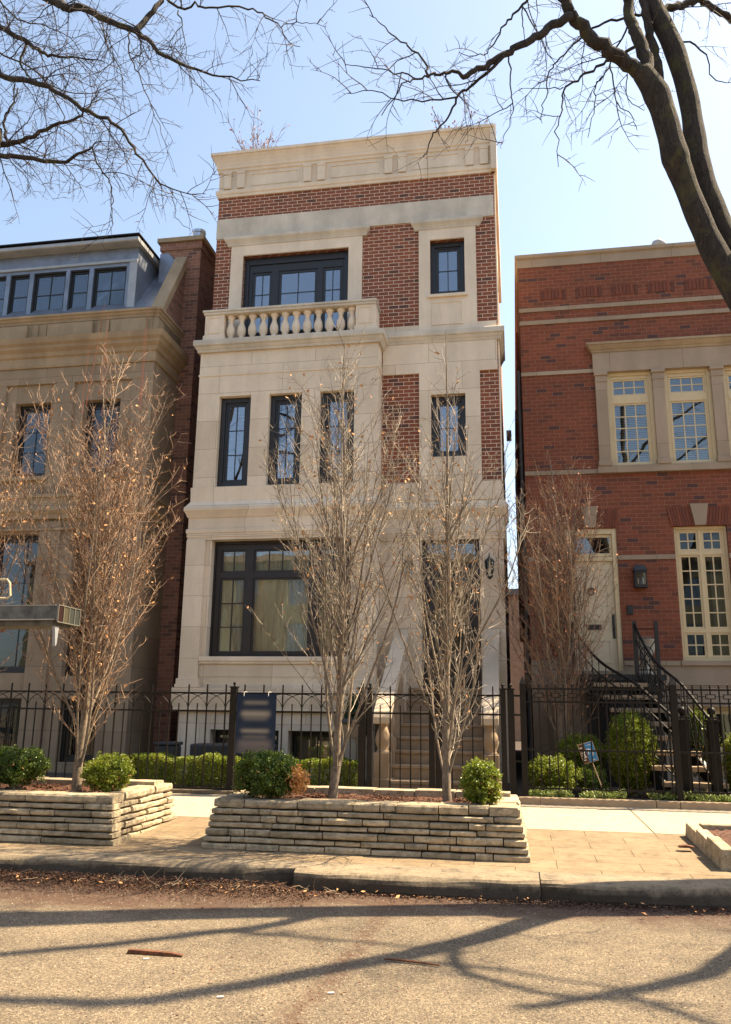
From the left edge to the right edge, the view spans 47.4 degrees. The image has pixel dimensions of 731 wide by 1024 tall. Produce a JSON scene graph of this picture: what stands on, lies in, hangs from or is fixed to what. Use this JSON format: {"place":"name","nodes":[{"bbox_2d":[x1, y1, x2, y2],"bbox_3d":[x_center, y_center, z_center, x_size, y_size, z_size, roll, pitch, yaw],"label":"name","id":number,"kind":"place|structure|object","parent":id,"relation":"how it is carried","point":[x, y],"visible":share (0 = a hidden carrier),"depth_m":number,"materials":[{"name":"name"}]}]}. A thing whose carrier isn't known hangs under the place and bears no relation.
{"place":"outdoors","nodes":[
{"label":"outdoors","id":0,"kind":"place"},
{"bbox_2d":[153,741,182,779],"bbox_3d":[-3.498,4.401,14.716,0.380,0.660,0.440,-2,-14,10],"label":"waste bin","id":1,"kind":"object","parent":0,"point":[171,746],"visible":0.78,"depth_m":14.59,"materials":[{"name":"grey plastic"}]},
{"bbox_2d":[189,743,276,782],"bbox_3d":[-2.319,4.400,14.607,1.420,0.640,0.600,-2,-14,10],"label":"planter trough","id":2,"kind":"object","parent":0,"point":[208,748],"visible":0.29,"depth_m":14.43,"materials":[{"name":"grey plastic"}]},
{"bbox_2d":[340,719,357,786],"bbox_3d":[-0.260,4.046,14.007,0.360,1.100,0.340,-2,-14,10],"label":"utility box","id":3,"kind":"object","parent":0,"point":[354,733],"visible":0.25,"depth_m":13.94,"materials":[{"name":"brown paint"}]},
{"bbox_2d":[342,695,373,777],"bbox_3d":[-0.133,4.019,14.846,0.632,1.550,0.550,-2,-14,10],"label":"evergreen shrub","id":4,"kind":"object","parent":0,"point":[355,707],"visible":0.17,"depth_m":14.82,"materials":[{"name":"green plant"}]},
{"bbox_2d":[0,874,730,1023],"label":"road","id":5,"kind":"structure","parent":0,"point":[63,979],"depth_m":5.46,"materials":[{"name":"grey asphalt"}]},
{"bbox_2d":[127,948,184,956],"bbox_3d":[-1.398,2.936,5.548,0.397,0.028,0.035,-2,-14,10],"label":"wood splinter","id":6,"kind":"object","parent":5,"relation":"on","point":[151,952],"visible":1,"depth_m":5.54,"materials":[{"name":"brown wood"}]},
{"bbox_2d":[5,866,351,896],"bbox_3d":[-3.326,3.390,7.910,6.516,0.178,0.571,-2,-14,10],"label":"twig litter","id":7,"kind":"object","parent":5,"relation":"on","point":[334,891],"visible":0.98,"depth_m":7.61,"materials":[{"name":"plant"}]},
{"bbox_2d":[0,848,730,909],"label":"kerb","id":8,"kind":"structure","parent":5,"relation":"on","point":[492,884],"depth_m":7.50,"materials":[{"name":"grey concrete"}]},
{"bbox_2d":[0,868,730,917],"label":"leaf litter","id":9,"kind":"object","parent":5,"relation":"on","point":[49,876],"visible":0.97,"depth_m":7.50,"materials":[{"name":"brown plant"}]},
{"bbox_2d":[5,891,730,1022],"bbox_3d":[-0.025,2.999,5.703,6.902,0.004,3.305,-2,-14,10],"label":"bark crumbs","id":10,"kind":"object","parent":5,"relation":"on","point":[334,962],"visible":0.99,"depth_m":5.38,"materials":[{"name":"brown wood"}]},
{"bbox_2d":[384,958,439,965],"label":"fallen twig","id":11,"kind":"object","parent":5,"relation":"on","point":[406,960],"visible":1,"depth_m":5.42,"materials":[{"name":"brown wood"}]},
{"bbox_2d":[0,816,730,879],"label":"parkway paving","id":12,"kind":"structure","parent":0,"point":[620,853],"depth_m":8.41,"materials":[{"name":"stone"}]},
{"bbox_2d":[0,777,176,845],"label":"stone planter","id":13,"kind":"object","parent":12,"relation":"on","point":[55,810],"visible":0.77,"depth_m":8.96,"materials":[{"name":"beige stone"}]},
{"bbox_2d":[0,744,51,789],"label":"boxwood bush","id":14,"kind":"object","parent":13,"relation":"in","point":[20,766],"visible":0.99,"depth_m":9.51,"materials":[{"name":"green plant"}]},
{"bbox_2d":[0,381,53,670],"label":"young tree","id":15,"kind":"object","parent":13,"relation":"in","point":[3,524],"visible":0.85,"depth_m":10.67,"materials":[{"name":"brown plant"}]},
{"bbox_2d":[0,303,188,790],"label":"young tree","id":16,"kind":"object","parent":13,"relation":"in","point":[99,548],"visible":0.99,"depth_m":9.87,"materials":[{"name":"brown plant"}]},
{"bbox_2d":[79,751,136,792],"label":"boxwood bush","id":17,"kind":"object","parent":13,"relation":"on","point":[107,772],"visible":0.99,"depth_m":9.34,"materials":[{"name":"green plant"}]},
{"bbox_2d":[0,0,336,258],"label":"street tree","id":18,"kind":"object","parent":12,"relation":"on","point":[64,6],"visible":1,"depth_m":11.55,"materials":[{"name":"brown plant"}]},
{"bbox_2d":[201,785,529,862],"bbox_3d":[0.080,3.345,9.101,3.344,0.539,1.622,-2,-14,10],"label":"stone planter","id":19,"kind":"object","parent":12,"relation":"on","point":[381,822],"visible":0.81,"depth_m":8.43,"materials":[{"name":"beige stone"}]},
{"bbox_2d":[232,746,310,797],"bbox_3d":[-0.992,2.871,8.989,0.872,0.654,0.802,-2,-14,10],"label":"boxwood bush","id":20,"kind":"object","parent":19,"relation":"in","point":[267,774],"visible":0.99,"depth_m":8.82,"materials":[{"name":"green plant"}]},
{"bbox_2d":[247,317,438,798],"bbox_3d":[-0.172,0.385,9.659,2.152,5.897,2.291,12,-18,-40],"label":"young tree","id":21,"kind":"object","parent":19,"relation":"in","point":[342,672],"visible":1,"depth_m":9.54,"materials":[{"name":"brown plant"}]},
{"bbox_2d":[356,333,543,801],"bbox_3d":[0.965,0.552,9.503,2.036,5.528,1.681,-9,-16,34],"label":"young tree","id":22,"kind":"object","parent":19,"relation":"in","point":[447,716],"visible":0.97,"depth_m":9.28,"materials":[{"name":"brown plant"}]},
{"bbox_2d":[457,756,503,806],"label":"boxwood bush","id":23,"kind":"object","parent":19,"relation":"in","point":[479,783],"visible":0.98,"depth_m":8.52,"materials":[{"name":"green plant"}]},
{"bbox_2d":[307,0,730,310],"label":"street tree","id":24,"kind":"object","parent":12,"relation":"on","point":[686,162],"visible":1,"depth_m":9.80,"materials":[{"name":"brown plant"}]},
{"bbox_2d":[677,844,693,847],"bbox_3d":[3.294,3.434,8.562,0.156,0.028,0.080,-2,-14,10],"label":"bark piece","id":25,"kind":"object","parent":12,"relation":"on","point":[684,846],"visible":1,"depth_m":8.53,"materials":[{"name":"brown wood"}]},
{"bbox_2d":[685,823,730,870],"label":"stone planter","id":26,"kind":"object","parent":12,"relation":"on","point":[711,842],"visible":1,"depth_m":8.49,"materials":[{"name":"beige stone"}]},
{"bbox_2d":[38,740,711,801],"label":"ground","id":27,"kind":"structure","parent":0,"point":[641,796],"depth_m":14.35,"materials":[{"name":"soil"}]},
{"bbox_2d":[0,228,215,772],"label":"stone house","id":28,"kind":"structure","parent":27,"relation":"on","point":[55,295],"depth_m":18.08,"materials":[{"name":"beige stone"}]},
{"bbox_2d":[0,277,6,312],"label":"window","id":29,"kind":"structure","parent":28,"relation":"in","point":[2,279],"depth_m":19.58,"materials":[{"name":"glass"}]},
{"bbox_2d":[0,698,21,745],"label":"window","id":30,"kind":"structure","parent":28,"relation":"in","point":[15,702],"depth_m":16.79,"materials":[{"name":"black glass"}]},
{"bbox_2d":[7,275,29,313],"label":"window","id":31,"kind":"structure","parent":28,"relation":"in","point":[19,287],"depth_m":19.47,"materials":[{"name":"glass"}]},
{"bbox_2d":[0,536,38,672],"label":"window","id":32,"kind":"structure","parent":28,"relation":"in","point":[11,669],"depth_m":17.46,"materials":[{"name":"black paint"}]},
{"bbox_2d":[13,405,50,476],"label":"window","id":33,"kind":"structure","parent":28,"relation":"in","point":[25,409],"depth_m":18.20,"materials":[{"name":"black paint"}]},
{"bbox_2d":[0,578,80,645],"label":"canopy beam","id":34,"kind":"structure","parent":28,"relation":"attached to","point":[55,618],"depth_m":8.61,"materials":[{"name":"paint"}]},
{"bbox_2d":[31,272,65,312],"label":"window","id":35,"kind":"structure","parent":28,"relation":"in","point":[49,288],"depth_m":19.34,"materials":[{"name":"blue glass"}]},
{"bbox_2d":[59,699,96,762],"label":"window","id":36,"kind":"structure","parent":28,"relation":"in","point":[70,757],"depth_m":16.43,"materials":[{"name":"black glass"}]},
{"bbox_2d":[67,270,89,309],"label":"window","id":37,"kind":"structure","parent":28,"relation":"in","point":[79,280],"depth_m":19.21,"materials":[{"name":"blue glass"}]},
{"bbox_2d":[65,537,113,675],"bbox_3d":[-5.567,1.905,17.012,0.900,2.850,0.090,-2,-14,10],"label":"window","id":38,"kind":"structure","parent":28,"relation":"in","point":[68,668],"depth_m":16.86,"materials":[{"name":"black paint"}]},
{"bbox_2d":[82,401,120,473],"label":"window","id":39,"kind":"structure","parent":28,"relation":"in","point":[98,406],"depth_m":17.96,"materials":[{"name":"black paint"}]},
{"bbox_2d":[91,267,126,307],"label":"window","id":40,"kind":"structure","parent":28,"relation":"in","point":[106,280],"depth_m":19.11,"materials":[{"name":"glass"}]},
{"bbox_2d":[116,751,243,787],"bbox_3d":[-2.945,4.196,13.607,2.532,0.560,0.502,-2,-14,10],"label":"clipped hedge","id":41,"kind":"object","parent":27,"relation":"on","point":[171,761],"visible":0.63,"depth_m":13.45,"materials":[{"name":"green plant"}]},
{"bbox_2d":[0,682,365,789],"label":"iron fence","id":42,"kind":"object","parent":27,"relation":"on","point":[233,693],"visible":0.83,"depth_m":13.21,"materials":[{"name":"black metal"}]},
{"bbox_2d":[235,692,276,753],"bbox_3d":[-1.715,3.301,13.079,0.645,0.943,0.085,-2,-14,10],"label":"sale sign","id":43,"kind":"object","parent":42,"relation":"hanging from","point":[255,722],"visible":0.99,"depth_m":13.05,"materials":[{"name":"blue plastic"}]},
{"bbox_2d":[170,789,236,794],"bbox_3d":[-5.834,4.489,13.473,11.640,0.175,0.130,-2,-14,10],"label":"stone edging","id":44,"kind":"object","parent":27,"relation":"on","point":[202,791],"visible":0.02,"depth_m":12.85,"materials":[{"name":"stone"}]},
{"bbox_2d":[286,754,357,786],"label":"clipped hedge","id":45,"kind":"object","parent":27,"relation":"on","point":[323,774],"visible":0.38,"depth_m":13.02,"materials":[{"name":"green plant"}]},
{"bbox_2d":[171,123,510,782],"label":"town house","id":46,"kind":"structure","parent":27,"relation":"on","point":[403,264],"depth_m":17.13,"materials":[{"name":"beige stone"}]},
{"bbox_2d":[217,397,250,486],"bbox_3d":[-2.678,-1.425,17.187,0.680,1.940,0.090,-2,-14,10],"label":"window","id":47,"kind":"structure","parent":46,"relation":"in","point":[229,403],"depth_m":17.18,"materials":[{"name":"black glass"}]},
{"bbox_2d":[213,729,278,750],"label":"window","id":48,"kind":"structure","parent":46,"relation":"in","point":[218,732],"depth_m":15.89,"materials":[{"name":"black paint"}]},
{"bbox_2d":[222,104,288,149],"bbox_3d":[-2.729,-8.753,20.130,1.661,1.711,1.451,4,-14,-12],"label":"roof shrub","id":49,"kind":"object","parent":46,"relation":"on","point":[257,137],"visible":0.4,"depth_m":20.03,"materials":[{"name":"brown plant"}]},
{"bbox_2d":[209,539,351,656],"bbox_3d":[-1.640,1.682,16.303,2.830,2.290,0.090,-2,-14,10],"label":"window","id":50,"kind":"structure","parent":46,"relation":"in","point":[250,575],"depth_m":16.40,"materials":[{"name":"brown metal"}]},
{"bbox_2d":[268,395,301,484],"bbox_3d":[-1.619,-1.456,17.003,0.690,1.940,0.090,-2,-14,10],"label":"window","id":51,"kind":"structure","parent":46,"relation":"in","point":[276,401],"depth_m":17.03,"materials":[{"name":"black glass"}]},
{"bbox_2d":[243,251,348,336],"bbox_3d":[-1.524,-4.666,18.260,2.390,2.110,0.090,-2,-14,10],"label":"window","id":52,"kind":"structure","parent":46,"relation":"in","point":[319,263],"depth_m":18.37,"materials":[{"name":"black glass"}]},
{"bbox_2d":[291,731,333,768],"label":"window","id":53,"kind":"structure","parent":46,"relation":"in","point":[294,733],"depth_m":15.60,"materials":[{"name":"black paint"}]},
{"bbox_2d":[319,392,353,482],"bbox_3d":[-0.556,-1.487,16.818,0.710,1.940,0.090,-2,-14,10],"label":"window","id":54,"kind":"structure","parent":46,"relation":"in","point":[326,396],"depth_m":16.87,"materials":[{"name":"black glass"}]},
{"bbox_2d":[403,555,411,579],"bbox_3d":[0.829,1.086,16.148,0.200,0.518,0.247,-2,-14,10],"label":"wall lantern","id":55,"kind":"object","parent":46,"relation":"attached to","point":[407,567],"depth_m":16.10,"materials":[{"name":"black paint"}]},
{"bbox_2d":[431,241,464,293],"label":"window","id":56,"kind":"structure","parent":46,"relation":"in","point":[458,246],"depth_m":17.79,"materials":[{"name":"black glass"}]},
{"bbox_2d":[432,396,465,456],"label":"window","id":57,"kind":"structure","parent":46,"relation":"in","point":[460,402],"depth_m":16.96,"materials":[{"name":"black glass"}]},
{"bbox_2d":[427,568,477,687],"bbox_3d":[1.667,2.214,16.051,0.940,2.280,0.124,-2,-14,10],"label":"door","id":58,"kind":"structure","parent":46,"relation":"in","point":[431,605],"depth_m":15.98,"materials":[{"name":"brown metal"}]},
{"bbox_2d":[431,99,502,145],"bbox_3d":[2.284,-8.713,19.339,1.930,1.394,1.387,-2,-14,10],"label":"roof shrub","id":59,"kind":"object","parent":46,"relation":"on","point":[461,121],"visible":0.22,"depth_m":19.07,"materials":[{"name":"brown plant"}]},
{"bbox_2d":[484,553,494,579],"bbox_3d":[2.365,1.042,15.881,0.200,0.518,0.247,-2,-14,10],"label":"wall lantern","id":60,"kind":"object","parent":46,"relation":"attached to","point":[489,560],"depth_m":15.83,"materials":[{"name":"black paint"}]},
{"bbox_2d":[372,629,501,790],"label":"front steps","id":61,"kind":"structure","parent":27,"relation":"on","point":[491,671],"depth_m":13.94,"materials":[{"name":"stone"}]},
{"bbox_2d":[366,683,507,790],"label":"iron gate","id":62,"kind":"structure","parent":27,"relation":"on","point":[435,774],"depth_m":12.55,"materials":[{"name":"black metal"}]},
{"bbox_2d":[506,684,521,794],"bbox_3d":[2.208,3.425,12.353,0.197,1.722,0.124,-2,-14,10],"label":"iron fence","id":63,"kind":"object","parent":27,"relation":"on","point":[511,739],"visible":0.86,"depth_m":12.32,"materials":[{"name":"black metal"}]},
{"bbox_2d":[508,589,524,740],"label":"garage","id":64,"kind":"structure","parent":27,"relation":"on","point":[516,674],"depth_m":38.80,"materials":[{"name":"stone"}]},
{"bbox_2d":[459,442,620,747],"bbox_3d":[3.230,1.627,14.389,2.629,6.240,2.435,9,-16,-31],"label":"young tree","id":65,"kind":"object","parent":27,"relation":"on","point":[562,576],"visible":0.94,"depth_m":14.24,"materials":[{"name":"brown plant"}]},
{"bbox_2d":[528,753,583,796],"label":"boxwood bush","id":66,"kind":"object","parent":27,"relation":"on","point":[554,772],"visible":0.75,"depth_m":12.60,"materials":[{"name":"green plant"}]},
{"bbox_2d":[554,730,606,791],"bbox_3d":[3.536,4.048,13.544,0.933,0.987,0.794,-2,-14,10],"label":"boxwood bush","id":67,"kind":"object","parent":27,"relation":"on","point":[570,745],"visible":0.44,"depth_m":13.42,"materials":[{"name":"green plant"}]},
{"bbox_2d":[577,741,601,787],"bbox_3d":[3.371,3.834,12.408,0.386,0.824,0.052,-2,-14,12],"label":"yard sign","id":68,"kind":"object","parent":27,"relation":"on","point":[587,755],"visible":0.62,"depth_m":12.45,"materials":[{"name":"blue plastic"}]},
{"bbox_2d":[577,764,609,793],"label":"boxwood bush","id":69,"kind":"object","parent":27,"relation":"on","point":[589,780],"visible":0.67,"depth_m":12.64,"materials":[{"name":"green plant"}]},
{"bbox_2d":[506,239,730,782],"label":"brick house","id":70,"kind":"structure","parent":27,"relation":"on","point":[623,370],"depth_m":17.07,"materials":[{"name":"brick"}]},
{"bbox_2d":[572,561,618,670],"bbox_3d":[4.484,2.024,16.312,0.810,2.140,0.136,-2,-14,10],"label":"door","id":71,"kind":"structure","parent":70,"relation":"in","point":[608,654],"depth_m":16.30,"materials":[{"name":"beige paint"}]},
{"bbox_2d":[627,605,632,614],"bbox_3d":[5.125,1.898,16.140,0.110,0.180,0.041,-2,-14,10],"label":"intercom panel","id":72,"kind":"object","parent":70,"relation":"attached to","point":[629,609],"visible":1,"depth_m":16.12,"materials":[{"name":"black paint"}]},
{"bbox_2d":[606,371,656,464],"bbox_3d":[5.453,-1.903,17.106,0.910,2.030,0.090,-2,-14,10],"label":"window","id":73,"kind":"structure","parent":70,"relation":"in","point":[646,399],"depth_m":17.14,"materials":[{"name":"beige paint"}]},
{"bbox_2d":[632,565,647,587],"bbox_3d":[5.336,1.251,16.174,0.260,0.440,0.200,-2,-14,10],"label":"wall lantern","id":74,"kind":"object","parent":70,"relation":"attached to","point":[640,575],"depth_m":16.13,"materials":[{"name":"black paint"}]},
{"bbox_2d":[664,368,716,462],"bbox_3d":[6.571,-1.935,16.911,0.920,2.030,0.090,-2,-14,10],"label":"window","id":75,"kind":"structure","parent":70,"relation":"in","point":[705,396],"depth_m":16.94,"materials":[{"name":"beige paint"}]},
{"bbox_2d":[673,526,730,660],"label":"window","id":76,"kind":"structure","parent":70,"relation":"in","point":[699,552],"depth_m":16.11,"materials":[{"name":"beige paint"}]},
{"bbox_2d":[690,707,730,750],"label":"window","id":77,"kind":"structure","parent":70,"relation":"in","point":[724,710],"depth_m":15.58,"materials":[{"name":"beige paint"}]},
{"bbox_2d":[723,367,730,454],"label":"window","id":78,"kind":"structure","parent":70,"relation":"in","point":[727,370],"depth_m":16.84,"materials":[{"name":"beige paint"}]},
{"bbox_2d":[519,677,730,800],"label":"iron fence","id":79,"kind":"object","parent":27,"relation":"on","point":[673,703],"visible":1,"depth_m":12.09,"materials":[{"name":"black metal"}]},
{"bbox_2d":[519,796,730,810],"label":"stone edging","id":80,"kind":"object","parent":27,"relation":"on","point":[660,804],"visible":0.48,"depth_m":11.75,"materials":[{"name":"stone"}]},
{"bbox_2d":[529,786,730,801],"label":"ground cover","id":81,"kind":"object","parent":27,"relation":"on","point":[624,794],"visible":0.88,"depth_m":11.96,"materials":[{"name":"green plant"}]},
{"bbox_2d":[604,708,660,796],"bbox_3d":[4.169,3.774,12.996,0.860,1.405,0.848,-2,-14,10],"label":"boxwood bush","id":82,"kind":"object","parent":27,"relation":"on","point":[630,756],"visible":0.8,"depth_m":12.82,"materials":[{"name":"green plant"}]},
{"bbox_2d":[547,621,729,801],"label":"entry stairs","id":83,"kind":"structure","parent":27,"relation":"on","point":[637,678],"depth_m":14.30,"materials":[{"name":"black metal"}]},
{"bbox_2d":[637,639,654,673],"bbox_3d":[5.153,2.656,15.295,0.440,0.685,0.440,-2,-14,10],"label":"garden urn","id":84,"kind":"object","parent":83,"relation":"on","point":[648,642],"visible":0.35,"depth_m":15.19,"materials":[{"name":"stone"}]},
{"bbox_2d":[678,707,693,800],"bbox_3d":[4.679,3.572,12.184,0.180,1.417,0.180,-2,-14,10],"label":"gate post","id":85,"kind":"object","parent":27,"relation":"on","point":[684,758],"visible":0.52,"depth_m":12.14,"materials":[{"name":"brown metal"}]},
{"bbox_2d":[687,704,720,795],"bbox_3d":[5.298,3.737,13.078,0.568,1.412,0.663,-2,-14,10],"label":"boxwood bush","id":86,"kind":"object","parent":27,"relation":"on","point":[697,726],"visible":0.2,"depth_m":12.99,"materials":[{"name":"green plant"}]},
{"bbox_2d":[704,707,723,801],"bbox_3d":[5.083,3.561,12.114,0.180,1.417,0.180,-2,-14,10],"label":"gate post","id":87,"kind":"object","parent":27,"relation":"on","point":[712,756],"visible":0.77,"depth_m":12.08,"materials":[{"name":"brown metal"}]},
{"bbox_2d":[720,732,730,791],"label":"boxwood bush","id":88,"kind":"object","parent":27,"relation":"on","point":[727,746],"visible":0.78,"depth_m":12.49,"materials":[{"name":"green plant"}]},
{"bbox_2d":[170,793,730,833],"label":"sidewalk","id":89,"kind":"structure","parent":0,"point":[614,819],"depth_m":10.78,"materials":[{"name":"concrete"}]}
]}

